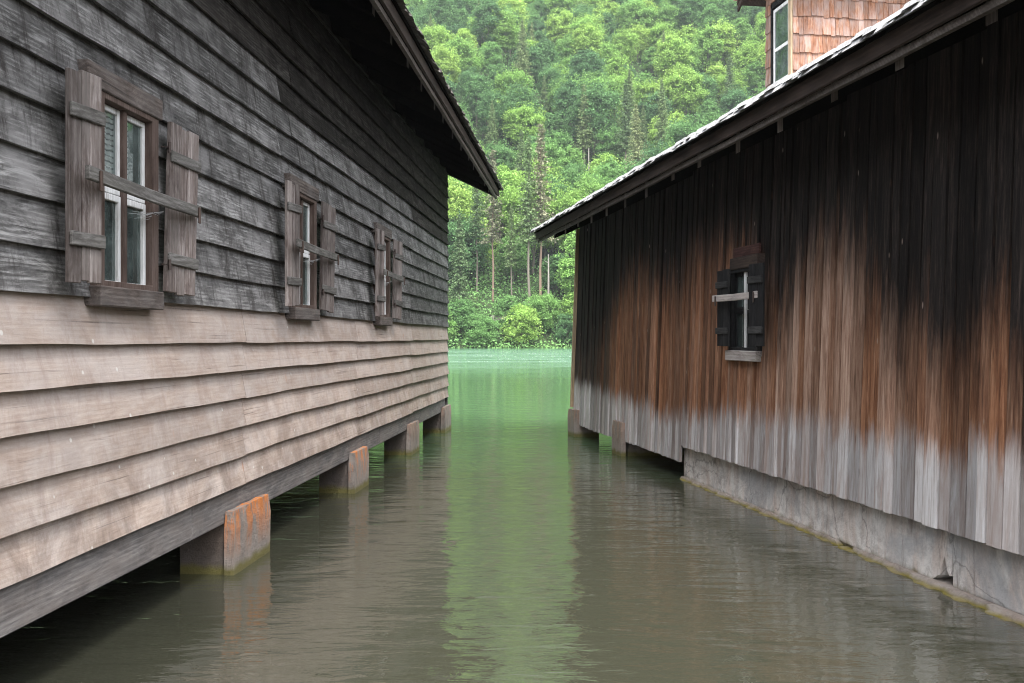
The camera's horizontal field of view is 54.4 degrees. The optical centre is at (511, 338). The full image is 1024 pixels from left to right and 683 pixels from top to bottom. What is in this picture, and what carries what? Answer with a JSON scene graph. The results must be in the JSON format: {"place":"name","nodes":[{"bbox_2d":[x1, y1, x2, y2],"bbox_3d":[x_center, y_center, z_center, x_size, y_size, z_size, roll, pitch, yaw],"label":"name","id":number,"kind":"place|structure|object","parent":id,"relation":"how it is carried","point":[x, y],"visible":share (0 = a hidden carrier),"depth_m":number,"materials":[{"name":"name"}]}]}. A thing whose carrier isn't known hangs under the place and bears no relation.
{"place":"outdoors","nodes":[
{"label":"outdoors","id":0,"kind":"place"},
{"bbox_2d":[0,348,1023,682],"bbox_3d":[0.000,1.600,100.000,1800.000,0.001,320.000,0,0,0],"label":"water","id":1,"kind":"structure","parent":0,"point":[506,528],"depth_m":6.26,"materials":[{"name":"green liquid"}]},
{"bbox_2d":[448,1,763,347],"bbox_3d":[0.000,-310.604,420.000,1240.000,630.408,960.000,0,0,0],"label":"terrain","id":2,"kind":"structure","parent":0,"point":[550,252],"depth_m":204.34,"materials":[{"name":"green plant"}]},
{"bbox_2d":[0,0,503,637],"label":"boathouse","id":3,"kind":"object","parent":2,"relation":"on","point":[224,278],"visible":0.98,"depth_m":6.45,"materials":[{"name":"grey wood"}]},
{"bbox_2d":[65,59,200,309],"bbox_3d":[-1.983,-0.751,5.209,0.304,1.178,1.492,0,0,4],"label":"window","id":4,"kind":"structure","parent":3,"relation":"in","point":[100,104],"depth_m":5.18,"materials":[{"name":"brown wood"}]},
{"bbox_2d":[281,173,338,320],"bbox_3d":[-1.746,-0.751,8.499,0.304,1.178,1.512,0,0,4],"label":"window","id":5,"kind":"structure","parent":3,"relation":"in","point":[301,198],"depth_m":8.67,"materials":[{"name":"brown wood"}]},
{"bbox_2d":[371,222,404,325],"bbox_3d":[-1.502,-0.751,11.879,0.304,1.178,1.512,0,0,4],"label":"window","id":6,"kind":"structure","parent":3,"relation":"in","point":[382,235],"depth_m":12.06,"materials":[{"name":"brown wood"}]},
{"bbox_2d":[419,18,454,51],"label":"broadleaf tree","id":7,"kind":"object","parent":2,"relation":"on","point":[433,36],"visible":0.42,"depth_m":290.71,"materials":[{"name":"green plant"}]},
{"bbox_2d":[418,0,457,27],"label":"broadleaf tree","id":8,"kind":"object","parent":2,"relation":"on","point":[438,11],"visible":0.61,"depth_m":317.42,"materials":[{"name":"green plant"}]},
{"bbox_2d":[429,42,460,87],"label":"broadleaf tree","id":9,"kind":"object","parent":2,"relation":"on","point":[445,62],"visible":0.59,"depth_m":269.88,"materials":[{"name":"green plant"}]},
{"bbox_2d":[443,5,470,27],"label":"broadleaf tree","id":10,"kind":"object","parent":2,"relation":"on","point":[459,15],"visible":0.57,"depth_m":314.98,"materials":[{"name":"green plant"}]},
{"bbox_2d":[448,213,473,300],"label":"spruce","id":11,"kind":"object","parent":2,"relation":"on","point":[459,270],"visible":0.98,"depth_m":185.40,"materials":[{"name":"green plant"}]},
{"bbox_2d":[437,34,488,84],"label":"broadleaf tree","id":12,"kind":"object","parent":2,"relation":"on","point":[465,51],"visible":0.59,"depth_m":278.24,"materials":[{"name":"green plant"}]},
{"bbox_2d":[448,298,480,337],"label":"shore tree","id":13,"kind":"object","parent":2,"relation":"on","point":[462,310],"visible":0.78,"depth_m":179.06,"materials":[{"name":"green plant"}]},
{"bbox_2d":[448,176,481,227],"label":"broadleaf tree","id":14,"kind":"object","parent":2,"relation":"on","point":[459,199],"visible":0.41,"depth_m":204.58,"materials":[{"name":"green plant"}]},
{"bbox_2d":[448,209,491,281],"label":"broadleaf tree","id":15,"kind":"object","parent":2,"relation":"on","point":[472,258],"visible":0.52,"depth_m":195.35,"materials":[{"name":"green plant"}]},
{"bbox_2d":[455,66,486,111],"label":"broadleaf tree","id":16,"kind":"object","parent":2,"relation":"on","point":[468,74],"visible":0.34,"depth_m":267.47,"materials":[{"name":"green plant"}]},
{"bbox_2d":[459,72,492,125],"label":"broadleaf tree","id":17,"kind":"object","parent":2,"relation":"on","point":[476,89],"visible":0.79,"depth_m":260.78,"materials":[{"name":"green plant"}]},
{"bbox_2d":[466,187,486,291],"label":"spruce","id":18,"kind":"object","parent":2,"relation":"on","point":[476,200],"visible":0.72,"depth_m":195.05,"materials":[{"name":"green plant"}]},
{"bbox_2d":[461,310,501,347],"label":"shore tree","id":19,"kind":"object","parent":2,"relation":"on","point":[485,328],"visible":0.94,"depth_m":177.38,"materials":[{"name":"green plant"}]},
{"bbox_2d":[466,0,505,46],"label":"broadleaf tree","id":20,"kind":"object","parent":2,"relation":"on","point":[482,21],"visible":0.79,"depth_m":298.25,"materials":[{"name":"green plant"}]},
{"bbox_2d":[477,150,503,300],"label":"spruce","id":21,"kind":"object","parent":2,"relation":"on","point":[492,236],"visible":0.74,"depth_m":191.84,"materials":[{"name":"green plant"}]},
{"bbox_2d":[475,88,505,137],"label":"broadleaf tree","id":22,"kind":"object","parent":2,"relation":"on","point":[484,107],"visible":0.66,"depth_m":254.04,"materials":[{"name":"green plant"}]},
{"bbox_2d":[476,41,506,79],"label":"broadleaf tree","id":23,"kind":"object","parent":2,"relation":"on","point":[491,50],"visible":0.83,"depth_m":284.42,"materials":[{"name":"green plant"}]},
{"bbox_2d":[483,101,499,149],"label":"spruce","id":24,"kind":"object","parent":2,"relation":"on","point":[493,133],"visible":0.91,"depth_m":246.00,"materials":[{"name":"green plant"}]},
{"bbox_2d":[482,63,509,98],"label":"broadleaf tree","id":25,"kind":"object","parent":2,"relation":"on","point":[492,75],"visible":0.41,"depth_m":273.87,"materials":[{"name":"green plant"}]},
{"bbox_2d":[469,162,523,254],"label":"broadleaf tree","id":26,"kind":"object","parent":2,"relation":"on","point":[503,171],"visible":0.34,"depth_m":210.44,"materials":[{"name":"green plant"}]},
{"bbox_2d":[485,138,517,179],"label":"broadleaf tree","id":27,"kind":"object","parent":2,"relation":"on","point":[500,150],"visible":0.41,"depth_m":233.90,"materials":[{"name":"green plant"}]},
{"bbox_2d":[483,5,520,62],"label":"broadleaf tree","id":28,"kind":"object","parent":2,"relation":"on","point":[511,39],"visible":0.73,"depth_m":298.15,"materials":[{"name":"green plant"}]},
{"bbox_2d":[492,294,521,326],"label":"shore tree","id":29,"kind":"object","parent":2,"relation":"on","point":[503,308],"visible":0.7,"depth_m":182.61,"materials":[{"name":"green plant"}]},
{"bbox_2d":[501,205,518,302],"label":"spruce","id":30,"kind":"object","parent":2,"relation":"on","point":[511,256],"visible":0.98,"depth_m":190.34,"materials":[{"name":"green plant"}]},
{"bbox_2d":[488,64,534,102],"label":"broadleaf tree","id":31,"kind":"object","parent":2,"relation":"on","point":[509,77],"visible":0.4,"depth_m":269.71,"materials":[{"name":"green plant"}]},
{"bbox_2d":[495,0,529,55],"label":"broadleaf tree","id":32,"kind":"object","parent":2,"relation":"on","point":[515,3],"visible":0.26,"depth_m":318.11,"materials":[{"name":"green plant"}]},
{"bbox_2d":[493,230,533,283],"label":"broadleaf tree","id":33,"kind":"object","parent":2,"relation":"on","point":[521,259],"visible":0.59,"depth_m":198.79,"materials":[{"name":"green plant"}]},
{"bbox_2d":[493,79,545,154],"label":"broadleaf tree","id":34,"kind":"object","parent":2,"relation":"on","point":[511,99],"visible":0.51,"depth_m":253.05,"materials":[{"name":"green plant"}]},
{"bbox_2d":[499,303,544,347],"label":"shore tree","id":35,"kind":"object","parent":2,"relation":"on","point":[523,324],"visible":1,"depth_m":178.91,"materials":[{"name":"green plant"}]},
{"bbox_2d":[499,100,546,151],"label":"broadleaf tree","id":36,"kind":"object","parent":2,"relation":"on","point":[515,127],"visible":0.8,"depth_m":247.47,"materials":[{"name":"green plant"}]},
{"bbox_2d":[513,20,533,87],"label":"spruce","id":37,"kind":"object","parent":2,"relation":"on","point":[521,65],"visible":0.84,"depth_m":278.59,"materials":[{"name":"green plant"}]},
{"bbox_2d":[508,41,544,85],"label":"broadleaf tree","id":38,"kind":"object","parent":2,"relation":"on","point":[535,66],"visible":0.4,"depth_m":283.92,"materials":[{"name":"green plant"}]},
{"bbox_2d":[512,137,544,302],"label":"spruce","id":39,"kind":"object","parent":2,"relation":"on","point":[528,237],"visible":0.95,"depth_m":188.52,"materials":[{"name":"green plant"}]},
{"bbox_2d":[496,171,570,273],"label":"broadleaf tree","id":40,"kind":"object","parent":2,"relation":"on","point":[512,199],"visible":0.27,"depth_m":204.91,"materials":[{"name":"green plant"}]},
{"bbox_2d":[511,136,568,176],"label":"broadleaf tree","id":41,"kind":"object","parent":2,"relation":"on","point":[553,153],"visible":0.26,"depth_m":231.75,"materials":[{"name":"green plant"}]},
{"bbox_2d":[522,288,563,332],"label":"shore tree","id":42,"kind":"object","parent":2,"relation":"on","point":[543,310],"visible":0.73,"depth_m":182.85,"materials":[{"name":"green plant"}]},
{"bbox_2d":[517,172,568,257],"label":"broadleaf tree","id":43,"kind":"object","parent":2,"relation":"on","point":[552,179],"visible":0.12,"depth_m":209.46,"materials":[{"name":"green plant"}]},
{"bbox_2d":[529,124,560,295],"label":"spruce","id":44,"kind":"object","parent":2,"relation":"on","point":[539,148],"visible":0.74,"depth_m":190.04,"materials":[{"name":"green plant"}]},
{"bbox_2d":[528,40,563,81],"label":"broadleaf tree","id":45,"kind":"object","parent":2,"relation":"on","point":[548,55],"visible":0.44,"depth_m":289.59,"materials":[{"name":"green plant"}]},
{"bbox_2d":[534,63,568,112],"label":"broadleaf tree","id":46,"kind":"object","parent":2,"relation":"on","point":[549,73],"visible":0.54,"depth_m":274.96,"materials":[{"name":"green plant"}]},
{"bbox_2d":[536,253,568,295],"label":"broadleaf tree","id":47,"kind":"object","parent":2,"relation":"on","point":[553,264],"visible":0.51,"depth_m":195.13,"materials":[{"name":"green plant"}]},
{"bbox_2d":[539,111,572,151],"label":"broadleaf tree","id":48,"kind":"object","parent":2,"relation":"on","point":[555,123],"visible":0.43,"depth_m":254.68,"materials":[{"name":"green plant"}]},
{"bbox_2d":[543,6,577,47],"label":"broadleaf tree","id":49,"kind":"object","parent":2,"relation":"on","point":[561,25],"visible":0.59,"depth_m":316.97,"materials":[{"name":"green plant"}]},
{"bbox_2d":[546,129,576,156],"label":"broadleaf tree","id":50,"kind":"object","parent":2,"relation":"on","point":[561,137],"visible":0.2,"depth_m":244.24,"materials":[{"name":"green plant"}]},
{"bbox_2d":[551,313,572,343],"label":"shore tree","id":51,"kind":"object","parent":2,"relation":"on","point":[567,325],"visible":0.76,"depth_m":181.19,"materials":[{"name":"green plant"}]},
{"bbox_2d":[544,0,579,18],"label":"broadleaf tree","id":52,"kind":"object","parent":2,"relation":"on","point":[555,4],"visible":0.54,"depth_m":342.20,"materials":[{"name":"green plant"}]},
{"bbox_2d":[554,231,575,300],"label":"broadleaf tree","id":53,"kind":"object","parent":2,"relation":"on","point":[566,271],"visible":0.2,"depth_m":184.87,"materials":[{"name":"green plant"}]},
{"bbox_2d":[553,34,580,63],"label":"broadleaf tree","id":54,"kind":"object","parent":2,"relation":"on","point":[565,49],"visible":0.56,"depth_m":299.61,"materials":[{"name":"green plant"}]},
{"bbox_2d":[544,186,591,256],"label":"broadleaf tree","id":55,"kind":"object","parent":2,"relation":"on","point":[571,200],"visible":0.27,"depth_m":203.77,"materials":[{"name":"green plant"}]},
{"bbox_2d":[550,80,587,144],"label":"broadleaf tree","id":56,"kind":"object","parent":2,"relation":"on","point":[562,98],"visible":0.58,"depth_m":261.37,"materials":[{"name":"green plant"}]},
{"bbox_2d":[556,168,582,194],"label":"broadleaf tree","id":57,"kind":"object","parent":2,"relation":"on","point":[571,174],"visible":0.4,"depth_m":225.92,"materials":[{"name":"green plant"}]},
{"bbox_2d":[555,145,585,170],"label":"broadleaf tree","id":58,"kind":"object","parent":2,"relation":"on","point":[576,155],"visible":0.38,"depth_m":239.19,"materials":[{"name":"green plant"}]},
{"bbox_2d":[573,84,593,159],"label":"spruce","id":59,"kind":"object","parent":2,"relation":"on","point":[583,133],"visible":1,"depth_m":249.45,"materials":[{"name":"green plant"}]},
{"bbox_2d":[562,170,606,199],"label":"broadleaf tree","id":60,"kind":"object","parent":2,"relation":"on","point":[593,187],"visible":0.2,"depth_m":208.80,"materials":[{"name":"green plant"}]},
{"bbox_2d":[563,48,608,80],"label":"broadleaf tree","id":61,"kind":"object","parent":2,"relation":"on","point":[580,59],"visible":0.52,"depth_m":274.69,"materials":[{"name":"green plant"}]},
{"bbox_2d":[568,22,603,61],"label":"broadleaf tree","id":62,"kind":"object","parent":2,"relation":"on","point":[590,40],"visible":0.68,"depth_m":298.78,"materials":[{"name":"green plant"}]},
{"bbox_2d":[566,69,608,127],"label":"broadleaf tree","id":63,"kind":"object","parent":2,"relation":"on","point":[594,80],"visible":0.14,"depth_m":262.65,"materials":[{"name":"green plant"}]},
{"bbox_2d":[569,12,608,51],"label":"broadleaf tree","id":64,"kind":"object","parent":2,"relation":"on","point":[575,26],"visible":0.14,"depth_m":306.49,"materials":[{"name":"green plant"}]},
{"bbox_2d":[562,77,622,158],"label":"broadleaf tree","id":65,"kind":"object","parent":2,"relation":"on","point":[601,99],"visible":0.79,"depth_m":251.42,"materials":[{"name":"green plant"}]},
{"bbox_2d":[448,1,765,347],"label":"undergrowth","id":66,"kind":"object","parent":2,"relation":"on","point":[464,341],"visible":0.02,"depth_m":195.52,"materials":[{"name":"green plant"}]},
{"bbox_2d":[592,0,622,33],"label":"broadleaf tree","id":67,"kind":"object","parent":2,"relation":"on","point":[614,6],"visible":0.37,"depth_m":331.13,"materials":[{"name":"green plant"}]},
{"bbox_2d":[585,154,631,182],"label":"broadleaf tree","id":68,"kind":"object","parent":2,"relation":"on","point":[611,165],"visible":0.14,"depth_m":217.58,"materials":[{"name":"green plant"}]},
{"bbox_2d":[594,39,623,69],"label":"broadleaf tree","id":69,"kind":"object","parent":2,"relation":"on","point":[610,51],"visible":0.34,"depth_m":294.34,"materials":[{"name":"green plant"}]},
{"bbox_2d":[597,10,620,42],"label":"broadleaf tree","id":70,"kind":"object","parent":2,"relation":"on","point":[608,19],"visible":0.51,"depth_m":318.51,"materials":[{"name":"green plant"}]},
{"bbox_2d":[592,123,627,162],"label":"broadleaf tree","id":71,"kind":"object","parent":2,"relation":"on","point":[608,141],"visible":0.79,"depth_m":247.48,"materials":[{"name":"green plant"}]},
{"bbox_2d":[602,51,634,90],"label":"broadleaf tree","id":72,"kind":"object","parent":2,"relation":"on","point":[617,61],"visible":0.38,"depth_m":284.28,"materials":[{"name":"green plant"}]},
{"bbox_2d":[612,79,634,168],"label":"spruce","id":73,"kind":"object","parent":2,"relation":"on","point":[625,118],"visible":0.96,"depth_m":243.88,"materials":[{"name":"green plant"}]},
{"bbox_2d":[607,26,640,66],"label":"broadleaf tree","id":74,"kind":"object","parent":2,"relation":"on","point":[625,48],"visible":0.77,"depth_m":300.48,"materials":[{"name":"green plant"}]},
{"bbox_2d":[606,70,642,107],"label":"broadleaf tree","id":75,"kind":"object","parent":2,"relation":"on","point":[620,81],"visible":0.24,"depth_m":275.00,"materials":[{"name":"green plant"}]},
{"bbox_2d":[613,0,655,49],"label":"broadleaf tree","id":76,"kind":"object","parent":2,"relation":"on","point":[636,9],"visible":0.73,"depth_m":316.32,"materials":[{"name":"green plant"}]},
{"bbox_2d":[624,103,647,167],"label":"spruce","id":77,"kind":"object","parent":2,"relation":"on","point":[635,142],"visible":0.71,"depth_m":231.77,"materials":[{"name":"green plant"}]},
{"bbox_2d":[627,22,651,63],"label":"broadleaf tree","id":78,"kind":"object","parent":2,"relation":"on","point":[640,32],"visible":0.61,"depth_m":309.16,"materials":[{"name":"green plant"}]},
{"bbox_2d":[641,47,659,74],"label":"broadleaf tree","id":79,"kind":"object","parent":2,"relation":"on","point":[647,63],"visible":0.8,"depth_m":302.07,"materials":[{"name":"green plant"}]},
{"bbox_2d":[633,139,675,161],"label":"broadleaf tree","id":80,"kind":"object","parent":2,"relation":"on","point":[653,151],"visible":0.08,"depth_m":226.03,"materials":[{"name":"green plant"}]},
{"bbox_2d":[637,90,674,139],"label":"broadleaf tree","id":81,"kind":"object","parent":2,"relation":"on","point":[651,111],"visible":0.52,"depth_m":267.30,"materials":[{"name":"green plant"}]},
{"bbox_2d":[653,89,670,149],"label":"spruce","id":82,"kind":"object","parent":2,"relation":"on","point":[662,107],"visible":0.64,"depth_m":246.45,"materials":[{"name":"green plant"}]},
{"bbox_2d":[644,19,679,50],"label":"broadleaf tree","id":83,"kind":"object","parent":2,"relation":"on","point":[657,30],"visible":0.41,"depth_m":308.54,"materials":[{"name":"green plant"}]},
{"bbox_2d":[649,1,681,36],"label":"broadleaf tree","id":84,"kind":"object","parent":2,"relation":"on","point":[665,14],"visible":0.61,"depth_m":317.57,"materials":[{"name":"green plant"}]},
{"bbox_2d":[651,33,697,81],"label":"broadleaf tree","id":85,"kind":"object","parent":2,"relation":"on","point":[679,55],"visible":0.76,"depth_m":283.89,"materials":[{"name":"green plant"}]},
{"bbox_2d":[654,66,701,114],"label":"broadleaf tree","id":86,"kind":"object","parent":2,"relation":"on","point":[669,73],"visible":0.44,"depth_m":272.81,"materials":[{"name":"green plant"}]},
{"bbox_2d":[662,113,703,145],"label":"broadleaf tree","id":87,"kind":"object","parent":2,"relation":"on","point":[681,131],"visible":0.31,"depth_m":236.56,"materials":[{"name":"green plant"}]},
{"bbox_2d":[666,66,709,117],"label":"broadleaf tree","id":88,"kind":"object","parent":2,"relation":"on","point":[694,77],"visible":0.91,"depth_m":270.96,"materials":[{"name":"green plant"}]},
{"bbox_2d":[674,0,709,32],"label":"broadleaf tree","id":89,"kind":"object","parent":2,"relation":"on","point":[687,13],"visible":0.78,"depth_m":316.72,"materials":[{"name":"green plant"}]},
{"bbox_2d":[672,65,720,120],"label":"broadleaf tree","id":90,"kind":"object","parent":2,"relation":"on","point":[709,81],"visible":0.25,"depth_m":275.33,"materials":[{"name":"green plant"}]},
{"bbox_2d":[692,23,724,72],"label":"broadleaf tree","id":91,"kind":"object","parent":2,"relation":"on","point":[710,48],"visible":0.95,"depth_m":297.29,"materials":[{"name":"green plant"}]},
{"bbox_2d":[693,3,728,38],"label":"broadleaf tree","id":92,"kind":"object","parent":2,"relation":"on","point":[711,10],"visible":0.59,"depth_m":308.36,"materials":[{"name":"green plant"}]},
{"bbox_2d":[702,16,740,66],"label":"broadleaf tree","id":93,"kind":"object","parent":2,"relation":"on","point":[725,29],"visible":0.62,"depth_m":299.37,"materials":[{"name":"green plant"}]},
{"bbox_2d":[720,54,736,97],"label":"spruce","id":94,"kind":"object","parent":2,"relation":"on","point":[729,80],"visible":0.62,"depth_m":275.95,"materials":[{"name":"green plant"}]},
{"bbox_2d":[715,67,749,104],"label":"broadleaf tree","id":95,"kind":"object","parent":2,"relation":"on","point":[721,80],"visible":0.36,"depth_m":283.18,"materials":[{"name":"green plant"}]},
{"bbox_2d":[717,83,753,112],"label":"broadleaf tree","id":96,"kind":"object","parent":2,"relation":"on","point":[729,101],"visible":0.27,"depth_m":263.40,"materials":[{"name":"green plant"}]},
{"bbox_2d":[722,0,751,36],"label":"broadleaf tree","id":97,"kind":"object","parent":2,"relation":"on","point":[731,12],"visible":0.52,"depth_m":319.03,"materials":[{"name":"green plant"}]},
{"bbox_2d":[728,16,753,50],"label":"broadleaf tree","id":98,"kind":"object","parent":2,"relation":"on","point":[742,26],"visible":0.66,"depth_m":308.94,"materials":[{"name":"green plant"}]},
{"bbox_2d":[731,40,761,79],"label":"broadleaf tree","id":99,"kind":"object","parent":2,"relation":"on","point":[745,55],"visible":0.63,"depth_m":290.46,"materials":[{"name":"green plant"}]},
{"bbox_2d":[740,59,765,96],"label":"broadleaf tree","id":100,"kind":"object","parent":2,"relation":"on","point":[754,79],"visible":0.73,"depth_m":286.27,"materials":[{"name":"green plant"}]},
{"bbox_2d":[530,0,1023,626],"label":"boathouse","id":101,"kind":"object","parent":2,"relation":"on","point":[798,292],"visible":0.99,"depth_m":7.60,"materials":[{"name":"brown wood"}]},
{"bbox_2d":[712,243,764,361],"bbox_3d":[2.220,-0.339,9.414,0.285,1.102,1.158,0,0,-9],"label":"window","id":102,"kind":"structure","parent":101,"relation":"in","point":[748,261],"depth_m":9.54,"materials":[{"name":"black wood"}]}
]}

